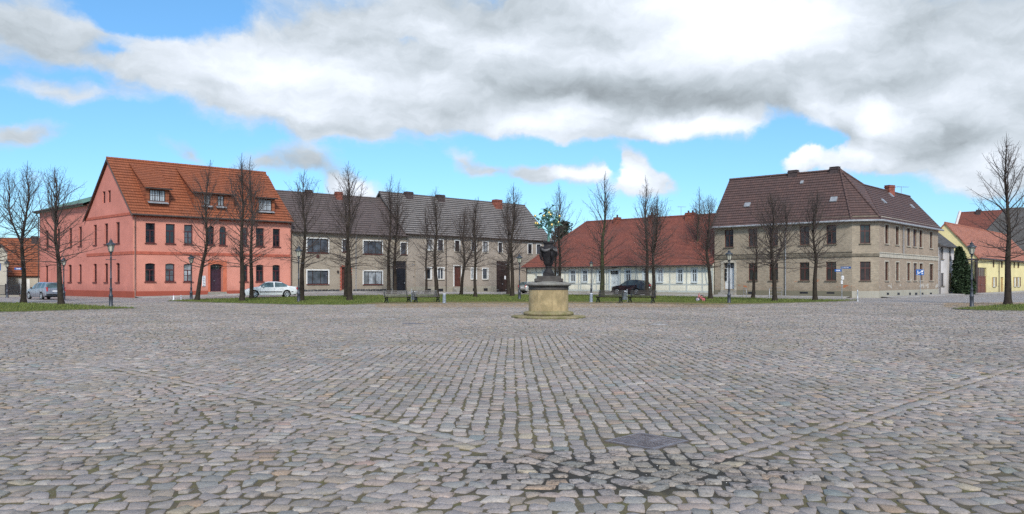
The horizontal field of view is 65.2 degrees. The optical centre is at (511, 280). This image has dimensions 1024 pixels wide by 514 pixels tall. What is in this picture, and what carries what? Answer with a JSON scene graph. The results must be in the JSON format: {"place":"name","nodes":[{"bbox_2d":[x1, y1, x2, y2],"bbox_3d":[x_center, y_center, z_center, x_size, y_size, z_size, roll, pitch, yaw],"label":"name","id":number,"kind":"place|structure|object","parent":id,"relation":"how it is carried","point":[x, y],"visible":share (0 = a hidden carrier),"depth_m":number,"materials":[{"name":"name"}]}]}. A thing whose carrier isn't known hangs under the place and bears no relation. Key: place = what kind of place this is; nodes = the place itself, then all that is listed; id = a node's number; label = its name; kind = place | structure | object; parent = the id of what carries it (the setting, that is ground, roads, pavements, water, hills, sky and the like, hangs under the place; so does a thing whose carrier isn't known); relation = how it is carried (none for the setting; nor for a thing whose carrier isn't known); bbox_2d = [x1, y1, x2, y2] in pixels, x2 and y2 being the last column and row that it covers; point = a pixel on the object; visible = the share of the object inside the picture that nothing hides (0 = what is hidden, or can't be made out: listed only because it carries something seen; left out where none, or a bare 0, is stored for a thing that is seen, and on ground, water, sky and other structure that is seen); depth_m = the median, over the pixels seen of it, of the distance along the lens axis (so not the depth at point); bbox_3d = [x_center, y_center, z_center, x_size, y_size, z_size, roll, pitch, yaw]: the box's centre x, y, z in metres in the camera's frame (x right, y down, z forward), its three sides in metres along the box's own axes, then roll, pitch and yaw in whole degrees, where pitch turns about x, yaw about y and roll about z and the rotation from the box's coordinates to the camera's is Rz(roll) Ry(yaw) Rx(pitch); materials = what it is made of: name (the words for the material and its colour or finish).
{"place":"outdoors","nodes":[
{"label":"outdoors","id":0,"kind":"place"},
{"bbox_2d":[0,291,1023,302],"bbox_3d":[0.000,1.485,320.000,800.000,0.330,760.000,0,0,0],"label":"ground","id":1,"kind":"structure","parent":0,"point":[1016,297],"depth_m":71.09,"materials":[{"name":"grey stone"}]},
{"bbox_2d":[0,244,7,284],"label":"cream gable house","id":2,"kind":"structure","parent":1,"relation":"on","point":[3,278],"depth_m":88.00,"materials":[{"name":"beige paint"}]},
{"bbox_2d":[0,284,20,296],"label":"metal fence","id":3,"kind":"object","parent":1,"relation":"on","point":[14,290],"visible":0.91,"depth_m":79.99,"materials":[{"name":"metal"}]},
{"bbox_2d":[0,236,39,293],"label":"orange roofed garage","id":4,"kind":"structure","parent":1,"relation":"on","point":[14,277],"depth_m":95.12,"materials":[{"name":"tile"}]},
{"bbox_2d":[27,282,56,299],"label":"parked car","id":5,"kind":"object","parent":1,"relation":"on","point":[43,290],"visible":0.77,"depth_m":67.27,"materials":[{"name":"silver metal"}]},
{"bbox_2d":[0,303,123,311],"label":"lawn","id":6,"kind":"structure","parent":1,"relation":"on","point":[35,309],"depth_m":45.93,"materials":[{"name":"green plant"}]},
{"bbox_2d":[0,171,28,261],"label":"linden tree","id":7,"kind":"object","parent":6,"relation":"on","point":[7,232],"visible":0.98,"depth_m":53.62,"materials":[{"name":"brown plant"}]},
{"bbox_2d":[0,162,63,302],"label":"linden tree","id":8,"kind":"object","parent":6,"relation":"on","point":[23,297],"visible":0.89,"depth_m":56.74,"materials":[{"name":"brown plant"}]},
{"bbox_2d":[9,166,104,304],"bbox_3d":[-29.361,-2.819,51.782,4.984,9.213,4.417,0,0,28],"label":"linden tree","id":9,"kind":"object","parent":6,"relation":"on","point":[55,218],"visible":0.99,"depth_m":51.44,"materials":[{"name":"brown plant"}]},
{"bbox_2d":[106,239,115,306],"bbox_3d":[-24.570,-0.443,49.010,0.552,4.252,0.552,0,0,-33],"label":"street lamp","id":10,"kind":"object","parent":6,"relation":"on","point":[110,245],"visible":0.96,"depth_m":48.96,"materials":[{"name":"metal"}]},
{"bbox_2d":[33,156,294,297],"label":"pink house","id":11,"kind":"structure","parent":1,"relation":"on","point":[134,209],"depth_m":77.67,"materials":[{"name":"paint"}]},
{"bbox_2d":[145,263,154,281],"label":"window","id":12,"kind":"structure","parent":11,"relation":"in","point":[149,267],"depth_m":73.92,"materials":[{"name":"black glass"}]},
{"bbox_2d":[145,223,156,243],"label":"window","id":13,"kind":"structure","parent":11,"relation":"in","point":[150,227],"depth_m":73.99,"materials":[{"name":"black glass"}]},
{"bbox_2d":[165,224,173,243],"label":"window","id":14,"kind":"structure","parent":11,"relation":"in","point":[169,227],"depth_m":75.12,"materials":[{"name":"grey glass"}]},
{"bbox_2d":[165,263,173,281],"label":"window","id":15,"kind":"structure","parent":11,"relation":"in","point":[169,268],"depth_m":75.10,"materials":[{"name":"grey glass"}]},
{"bbox_2d":[184,264,190,281],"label":"window","id":16,"kind":"structure","parent":11,"relation":"in","point":[187,270],"depth_m":76.21,"materials":[{"name":"grey glass"}]},
{"bbox_2d":[183,225,193,244],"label":"window","id":17,"kind":"structure","parent":11,"relation":"in","point":[189,231],"depth_m":76.24,"materials":[{"name":"grey glass"}]},
{"bbox_2d":[210,264,220,291],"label":"door","id":18,"kind":"structure","parent":11,"relation":"in","point":[215,276],"depth_m":78.32,"materials":[{"name":"wood"}]},
{"bbox_2d":[218,227,227,245],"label":"window","id":19,"kind":"structure","parent":11,"relation":"in","point":[221,231],"depth_m":78.47,"materials":[{"name":"grey glass"}]},
{"bbox_2d":[256,228,262,246],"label":"window","id":20,"kind":"structure","parent":11,"relation":"in","point":[258,230],"depth_m":81.02,"materials":[{"name":"black glass"}]},
{"bbox_2d":[255,265,264,281],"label":"window","id":21,"kind":"structure","parent":11,"relation":"in","point":[259,270],"depth_m":81.02,"materials":[{"name":"black glass"}]},
{"bbox_2d":[273,229,278,246],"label":"window","id":22,"kind":"structure","parent":11,"relation":"in","point":[275,231],"depth_m":82.20,"materials":[{"name":"black glass"}]},
{"bbox_2d":[273,265,280,281],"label":"window","id":23,"kind":"structure","parent":11,"relation":"in","point":[275,270],"depth_m":82.20,"materials":[{"name":"black glass"}]},
{"bbox_2d":[134,293,239,297],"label":"pavement","id":24,"kind":"structure","parent":1,"relation":"on","point":[185,295],"depth_m":73.96,"materials":[{"name":"grey stone"}]},
{"bbox_2d":[245,281,297,297],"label":"parked car","id":25,"kind":"object","parent":1,"relation":"on","point":[274,288],"visible":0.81,"depth_m":69.93,"materials":[{"name":"metal"}]},
{"bbox_2d":[276,190,414,291],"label":"grey house","id":26,"kind":"structure","parent":1,"relation":"on","point":[323,277],"depth_m":88.45,"materials":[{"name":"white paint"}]},
{"bbox_2d":[306,237,328,252],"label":"window","id":27,"kind":"structure","parent":26,"relation":"in","point":[324,245],"depth_m":85.41,"materials":[{"name":"grey glass"}]},
{"bbox_2d":[306,269,329,284],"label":"window","id":28,"kind":"structure","parent":26,"relation":"in","point":[313,276],"depth_m":85.39,"materials":[{"name":"white glass"}]},
{"bbox_2d":[363,240,382,254],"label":"window","id":29,"kind":"structure","parent":26,"relation":"in","point":[371,244],"depth_m":89.71,"materials":[{"name":"grey glass"}]},
{"bbox_2d":[363,270,382,284],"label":"window","id":30,"kind":"structure","parent":26,"relation":"in","point":[370,277],"depth_m":89.71,"materials":[{"name":"white glass"}]},
{"bbox_2d":[304,291,410,292],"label":"pavement","id":31,"kind":"structure","parent":1,"relation":"on","point":[352,292],"depth_m":85.86,"materials":[{"name":"grey stone"}]},
{"bbox_2d":[365,175,415,293],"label":"linden tree","id":32,"kind":"object","parent":1,"relation":"on","point":[390,231],"visible":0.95,"depth_m":82.68,"materials":[{"name":"brown plant"}]},
{"bbox_2d":[365,179,415,291],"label":"linden tree","id":33,"kind":"object","parent":1,"relation":"on","point":[396,197],"visible":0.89,"depth_m":83.33,"materials":[{"name":"brown plant"}]},
{"bbox_2d":[410,206,448,291],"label":"linden tree","id":34,"kind":"object","parent":1,"relation":"on","point":[426,228],"visible":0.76,"depth_m":86.57,"materials":[{"name":"brown plant"}]},
{"bbox_2d":[376,191,552,291],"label":"row house","id":35,"kind":"structure","parent":1,"relation":"on","point":[488,281],"depth_m":100.34,"materials":[{"name":"grey paint"}]},
{"bbox_2d":[454,266,459,285],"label":"door","id":36,"kind":"structure","parent":35,"relation":"in","point":[456,276],"depth_m":98.09,"materials":[{"name":"wood"}]},
{"bbox_2d":[484,196,529,293],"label":"linden tree","id":37,"kind":"object","parent":1,"relation":"on","point":[508,270],"visible":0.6,"depth_m":92.81,"materials":[{"name":"brown plant"}]},
{"bbox_2d":[0,294,1023,311],"bbox_3d":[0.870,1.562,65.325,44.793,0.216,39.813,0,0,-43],"label":"lawn","id":38,"kind":"structure","parent":1,"relation":"on","point":[573,301],"depth_m":58.79,"materials":[{"name":"green plant"}]},
{"bbox_2d":[188,254,193,299],"bbox_3d":[-25.947,-0.234,64.707,0.552,3.800,0.552,0,0,-44],"label":"street lamp","id":39,"kind":"object","parent":38,"relation":"on","point":[191,292],"visible":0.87,"depth_m":64.64,"materials":[{"name":"metal"}]},
{"bbox_2d":[168,161,232,299],"bbox_3d":[-24.185,-3.826,62.788,5.214,11.246,5.100,0,0,0],"label":"linden tree","id":40,"kind":"object","parent":38,"relation":"on","point":[203,260],"visible":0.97,"depth_m":62.54,"materials":[{"name":"brown plant"}]},
{"bbox_2d":[206,154,273,300],"bbox_3d":[-20.322,-3.847,59.606,5.164,11.240,4.920,0,0,0],"label":"linden tree","id":41,"kind":"object","parent":38,"relation":"on","point":[242,255],"visible":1,"depth_m":59.50,"materials":[{"name":"brown plant"}]},
{"bbox_2d":[222,157,278,297],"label":"linden tree","id":42,"kind":"object","parent":38,"relation":"on","point":[251,290],"visible":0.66,"depth_m":66.95,"materials":[{"name":"brown plant"}]},
{"bbox_2d":[295,245,303,301],"bbox_3d":[-15.529,-0.430,58.235,0.552,4.226,0.552,0,0,34],"label":"street lamp","id":43,"kind":"object","parent":38,"relation":"on","point":[298,250],"visible":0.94,"depth_m":58.16,"materials":[{"name":"metal"}]},
{"bbox_2d":[268,170,342,300],"bbox_3d":[-15.667,-3.353,61.199,5.475,10.266,5.391,0,0,0],"label":"linden tree","id":44,"kind":"object","parent":38,"relation":"on","point":[306,230],"visible":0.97,"depth_m":61.05,"materials":[{"name":"brown plant"}]},
{"bbox_2d":[328,186,367,296],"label":"linden tree","id":45,"kind":"object","parent":38,"relation":"on","point":[345,274],"visible":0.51,"depth_m":70.60,"materials":[{"name":"brown plant"}]},
{"bbox_2d":[315,162,383,300],"bbox_3d":[-12.698,-3.746,62.085,5.309,11.040,5.195,0,0,-28],"label":"linden tree","id":46,"kind":"object","parent":38,"relation":"on","point":[349,222],"visible":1,"depth_m":61.74,"materials":[{"name":"brown plant"}]},
{"bbox_2d":[382,290,411,302],"bbox_3d":[-8.025,1.151,55.968,2.000,0.931,0.689,0,0,-37],"label":"park bench","id":47,"kind":"object","parent":38,"relation":"on","point":[395,296],"visible":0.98,"depth_m":55.96,"materials":[{"name":"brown wood"}]},
{"bbox_2d":[412,290,440,302],"bbox_3d":[-6.040,1.151,56.608,2.000,0.931,0.689,0,0,-34],"label":"park bench","id":48,"kind":"object","parent":38,"relation":"on","point":[417,296],"visible":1,"depth_m":56.69,"materials":[{"name":"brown wood"}]},
{"bbox_2d":[411,187,461,295],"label":"linden tree","id":49,"kind":"object","parent":38,"relation":"on","point":[436,239],"visible":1,"depth_m":72.67,"materials":[{"name":"brown plant"}]},
{"bbox_2d":[448,206,485,294],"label":"linden tree","id":50,"kind":"object","parent":38,"relation":"on","point":[464,259],"visible":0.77,"depth_m":81.66,"materials":[{"name":"brown plant"}]},
{"bbox_2d":[453,198,500,296],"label":"linden tree","id":51,"kind":"object","parent":38,"relation":"on","point":[475,248],"visible":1,"depth_m":73.64,"materials":[{"name":"brown plant"}]},
{"bbox_2d":[488,184,535,295],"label":"linden tree","id":52,"kind":"object","parent":38,"relation":"on","point":[514,213],"visible":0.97,"depth_m":77.74,"materials":[{"name":"brown plant"}]},
{"bbox_2d":[516,253,522,298],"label":"street lamp","id":53,"kind":"object","parent":38,"relation":"on","point":[519,257],"visible":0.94,"depth_m":66.73,"materials":[{"name":"metal"}]},
{"bbox_2d":[538,183,582,275],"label":"linden tree","id":54,"kind":"object","parent":38,"relation":"on","point":[558,230],"visible":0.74,"depth_m":82.20,"materials":[{"name":"brown plant"}]},
{"bbox_2d":[575,172,626,294],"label":"linden tree","id":55,"kind":"object","parent":38,"relation":"on","point":[601,258],"visible":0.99,"depth_m":74.79,"materials":[{"name":"brown plant"}]},
{"bbox_2d":[595,290,623,302],"bbox_3d":[6.830,1.151,55.969,2.000,0.931,0.689,0,0,34],"label":"park bench","id":56,"kind":"object","parent":38,"relation":"on","point":[610,296],"visible":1,"depth_m":56.00,"materials":[{"name":"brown wood"}]},
{"bbox_2d":[627,290,656,302],"bbox_3d":[9.018,1.151,55.654,2.000,0.931,0.689,0,0,36],"label":"park bench","id":57,"kind":"object","parent":38,"relation":"on","point":[641,296],"visible":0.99,"depth_m":55.70,"materials":[{"name":"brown wood"}]},
{"bbox_2d":[629,196,680,296],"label":"linden tree","id":58,"kind":"object","parent":38,"relation":"on","point":[656,223],"visible":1,"depth_m":68.44,"materials":[{"name":"brown plant"}]},
{"bbox_2d":[684,196,735,298],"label":"linden tree","id":59,"kind":"object","parent":38,"relation":"on","point":[707,264],"visible":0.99,"depth_m":66.77,"materials":[{"name":"brown plant"}]},
{"bbox_2d":[725,250,732,302],"bbox_3d":[15.091,-0.237,55.618,0.552,3.830,0.552,0,0,-42],"label":"street lamp","id":60,"kind":"object","parent":38,"relation":"on","point":[728,254],"visible":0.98,"depth_m":55.56,"materials":[{"name":"metal"}]},
{"bbox_2d":[735,225,770,297],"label":"linden tree","id":61,"kind":"object","parent":38,"relation":"on","point":[754,272],"visible":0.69,"depth_m":70.62,"materials":[{"name":"brown plant"}]},
{"bbox_2d":[740,191,808,300],"bbox_3d":[20.084,-2.564,61.328,5.694,8.688,5.819,0,0,0],"label":"linden tree","id":62,"kind":"object","parent":38,"relation":"on","point":[773,263],"visible":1,"depth_m":61.05,"materials":[{"name":"brown plant"}]},
{"bbox_2d":[784,189,849,299],"bbox_3d":[23.908,-2.730,62.833,5.023,9.010,5.143,0,0,0],"label":"linden tree","id":63,"kind":"object","parent":38,"relation":"on","point":[814,248],"visible":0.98,"depth_m":62.52,"materials":[{"name":"brown plant"}]},
{"bbox_2d":[0,303,1023,513],"bbox_3d":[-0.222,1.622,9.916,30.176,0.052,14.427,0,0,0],"label":"cobblestone paving","id":64,"kind":"structure","parent":1,"relation":"on","point":[134,494],"depth_m":8.51,"materials":[{"name":"grey stone"}]},
{"bbox_2d":[1,308,136,312],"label":"lawn kerb","id":65,"kind":"structure","parent":64,"relation":"on","point":[72,310],"depth_m":42.58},
{"bbox_2d":[0,302,1023,356],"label":"cobblestone paving","id":66,"kind":"structure","parent":64,"relation":"on","point":[926,339],"depth_m":25.71,"materials":[{"name":"grey stone"}]},
{"bbox_2d":[511,204,585,318],"bbox_3d":[1.587,-0.804,34.846,3.251,5.008,3.241,0,0,0],"label":"fountain monument","id":67,"kind":"object","parent":64,"relation":"on","point":[548,294],"visible":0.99,"depth_m":34.26,"materials":[{"name":"stone"}]},
{"bbox_2d":[604,432,688,449],"bbox_3d":[1.355,1.631,8.049,0.600,0.036,0.600,0,0,45],"label":"manhole cover","id":68,"kind":"object","parent":64,"relation":"on","point":[645,441],"visible":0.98,"depth_m":8.03,"materials":[{"name":"metal"}]},
{"bbox_2d":[966,241,976,306],"bbox_3d":[28.164,-0.362,49.010,0.552,4.086,0.552,0,0,36],"label":"street lamp","id":69,"kind":"object","parent":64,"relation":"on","point":[971,248],"visible":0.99,"depth_m":48.95,"materials":[{"name":"metal"}]},
{"bbox_2d":[169,300,856,304],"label":"lawn kerb","id":70,"kind":"structure","parent":1,"relation":"on","point":[512,303],"depth_m":54.72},
{"bbox_2d":[518,281,532,292],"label":"parked car","id":71,"kind":"object","parent":1,"relation":"on","point":[524,288],"visible":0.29,"depth_m":98.05,"materials":[{"name":"metal"}]},
{"bbox_2d":[538,208,570,275],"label":"linden tree","id":72,"kind":"object","parent":1,"relation":"on","point":[554,245],"visible":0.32,"depth_m":91.33,"materials":[{"name":"brown plant"}]},
{"bbox_2d":[550,219,572,239],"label":"evergreen tree","id":73,"kind":"object","parent":1,"relation":"on","point":[567,225],"visible":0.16,"depth_m":120.48,"materials":[{"name":"green plant"}]},
{"bbox_2d":[521,210,714,294],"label":"timbered house","id":74,"kind":"structure","parent":1,"relation":"on","point":[682,275],"depth_m":93.05,"materials":[{"name":"tile"}]},
{"bbox_2d":[569,269,575,282],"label":"window","id":75,"kind":"structure","parent":74,"relation":"in","point":[572,277],"depth_m":97.30,"materials":[{"name":"white glass"}]},
{"bbox_2d":[581,269,587,282],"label":"window","id":76,"kind":"structure","parent":74,"relation":"in","point":[585,271],"depth_m":96.08,"materials":[{"name":"white glass"}]},
{"bbox_2d":[611,271,617,290],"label":"door","id":77,"kind":"structure","parent":74,"relation":"in","point":[614,274],"depth_m":93.19,"materials":[{"name":"wood"}]},
{"bbox_2d":[624,268,630,281],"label":"window","id":78,"kind":"structure","parent":74,"relation":"in","point":[627,274],"depth_m":91.92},
{"bbox_2d":[656,268,663,282],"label":"window","id":79,"kind":"structure","parent":74,"relation":"in","point":[659,274],"depth_m":88.94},
{"bbox_2d":[676,268,683,282],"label":"window","id":80,"kind":"structure","parent":74,"relation":"in","point":[679,271],"depth_m":87.24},
{"bbox_2d":[691,267,697,282],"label":"window","id":81,"kind":"structure","parent":74,"relation":"in","point":[694,271],"depth_m":86.08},
{"bbox_2d":[611,280,651,294],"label":"parked car","id":82,"kind":"object","parent":1,"relation":"on","point":[635,285],"visible":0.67,"depth_m":88.99,"materials":[{"name":"metal"}]},
{"bbox_2d":[568,293,707,295],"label":"pavement","id":83,"kind":"structure","parent":1,"relation":"on","point":[651,294],"depth_m":86.31,"materials":[{"name":"grey stone"}]},
{"bbox_2d":[626,178,671,294],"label":"linden tree","id":84,"kind":"object","parent":1,"relation":"on","point":[646,269],"visible":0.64,"depth_m":85.19,"materials":[{"name":"brown plant"}]},
{"bbox_2d":[677,189,713,246],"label":"linden tree","id":85,"kind":"object","parent":1,"relation":"on","point":[697,217],"visible":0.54,"depth_m":88.33,"materials":[{"name":"brown plant"}]},
{"bbox_2d":[706,295,849,297],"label":"pavement","id":86,"kind":"structure","parent":1,"relation":"on","point":[786,296],"depth_m":76.99,"materials":[{"name":"grey stone"}]},
{"bbox_2d":[711,166,943,297],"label":"corner house","id":87,"kind":"structure","parent":1,"relation":"on","point":[888,243],"depth_m":79.30,"materials":[{"name":"beige paint"}]},
{"bbox_2d":[723,230,733,247],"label":"window","id":88,"kind":"structure","parent":87,"relation":"in","point":[728,233],"depth_m":83.45,"materials":[{"name":"black glass"}]},
{"bbox_2d":[725,263,733,288],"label":"door","id":89,"kind":"structure","parent":87,"relation":"in","point":[731,264],"depth_m":83.57,"materials":[{"name":"white wood"}]},
{"bbox_2d":[749,263,756,280],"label":"window","id":90,"kind":"structure","parent":87,"relation":"in","point":[751,270],"depth_m":81.78,"materials":[{"name":"grey glass"}]},
{"bbox_2d":[798,226,808,245],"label":"window","id":91,"kind":"structure","parent":87,"relation":"in","point":[805,227],"depth_m":77.93,"materials":[{"name":"black glass"}]},
{"bbox_2d":[800,262,808,280],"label":"window","id":92,"kind":"structure","parent":87,"relation":"in","point":[804,276],"depth_m":77.94,"materials":[{"name":"black glass"}]},
{"bbox_2d":[825,225,836,244],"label":"window","id":93,"kind":"structure","parent":87,"relation":"in","point":[831,235],"depth_m":76.13,"materials":[{"name":"black glass"}]},
{"bbox_2d":[826,262,835,280],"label":"window","id":94,"kind":"structure","parent":87,"relation":"in","point":[830,273],"depth_m":76.23,"materials":[{"name":"glass"}]},
{"bbox_2d":[860,262,869,280],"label":"window","id":95,"kind":"structure","parent":87,"relation":"in","point":[864,266],"depth_m":74.53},
{"bbox_2d":[859,225,871,243],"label":"window","id":96,"kind":"structure","parent":87,"relation":"in","point":[864,229],"depth_m":74.53,"materials":[{"name":"grey glass"}]},
{"bbox_2d":[895,225,899,245],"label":"window","id":97,"kind":"structure","parent":87,"relation":"in","point":[896,228],"depth_m":78.42,"materials":[{"name":"paint"}]},
{"bbox_2d":[895,261,899,280],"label":"window","id":98,"kind":"structure","parent":87,"relation":"in","point":[896,262],"depth_m":78.42,"materials":[{"name":"paint"}]},
{"bbox_2d":[906,227,911,246],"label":"window","id":99,"kind":"structure","parent":87,"relation":"in","point":[907,228],"depth_m":81.08,"materials":[{"name":"paint"}]},
{"bbox_2d":[884,293,964,297],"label":"pavement","id":100,"kind":"structure","parent":1,"relation":"on","point":[911,296],"depth_m":80.34,"materials":[{"name":"grey stone"}]},
{"bbox_2d":[938,232,956,293],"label":"white house","id":101,"kind":"structure","parent":1,"relation":"on","point":[946,246],"depth_m":91.29,"materials":[{"name":"paint"}]},
{"bbox_2d":[950,246,976,294],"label":"conifer bush","id":102,"kind":"object","parent":1,"relation":"on","point":[960,278],"visible":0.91,"depth_m":91.09,"materials":[{"name":"green plant"}]},
{"bbox_2d":[967,258,978,292],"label":"timber gateway","id":103,"kind":"object","parent":1,"relation":"on","point":[976,275],"visible":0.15,"depth_m":95.68,"materials":[{"name":"wood"}]},
{"bbox_2d":[955,208,1002,229],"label":"red roofed house","id":104,"kind":"structure","parent":1,"relation":"on","point":[976,217],"depth_m":167.68,"materials":[{"name":"tile"}]},
{"bbox_2d":[938,222,1023,292],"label":"yellow house","id":105,"kind":"structure","parent":1,"relation":"on","point":[991,276],"depth_m":103.50,"materials":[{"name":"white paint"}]},
{"bbox_2d":[978,267,985,292],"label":"garage door","id":106,"kind":"structure","parent":105,"relation":"in","point":[981,271],"depth_m":98.33,"materials":[{"name":"wood"}]},
{"bbox_2d":[955,304,1023,310],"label":"lawn","id":107,"kind":"structure","parent":1,"relation":"on","point":[1011,308],"depth_m":44.31,"materials":[{"name":"green plant"}]},
{"bbox_2d":[965,133,1023,304],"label":"linden tree","id":108,"kind":"object","parent":107,"relation":"on","point":[1007,284],"visible":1,"depth_m":52.61,"materials":[{"name":"brown plant"}]},
{"bbox_2d":[986,207,1023,250],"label":"slate roofed house","id":109,"kind":"structure","parent":1,"relation":"on","point":[1017,235],"depth_m":139.01,"materials":[{"name":"tile"}]},
{"bbox_2d":[0,0,1023,241],"label":"sky","id":110,"kind":"structure","parent":0,"point":[463,99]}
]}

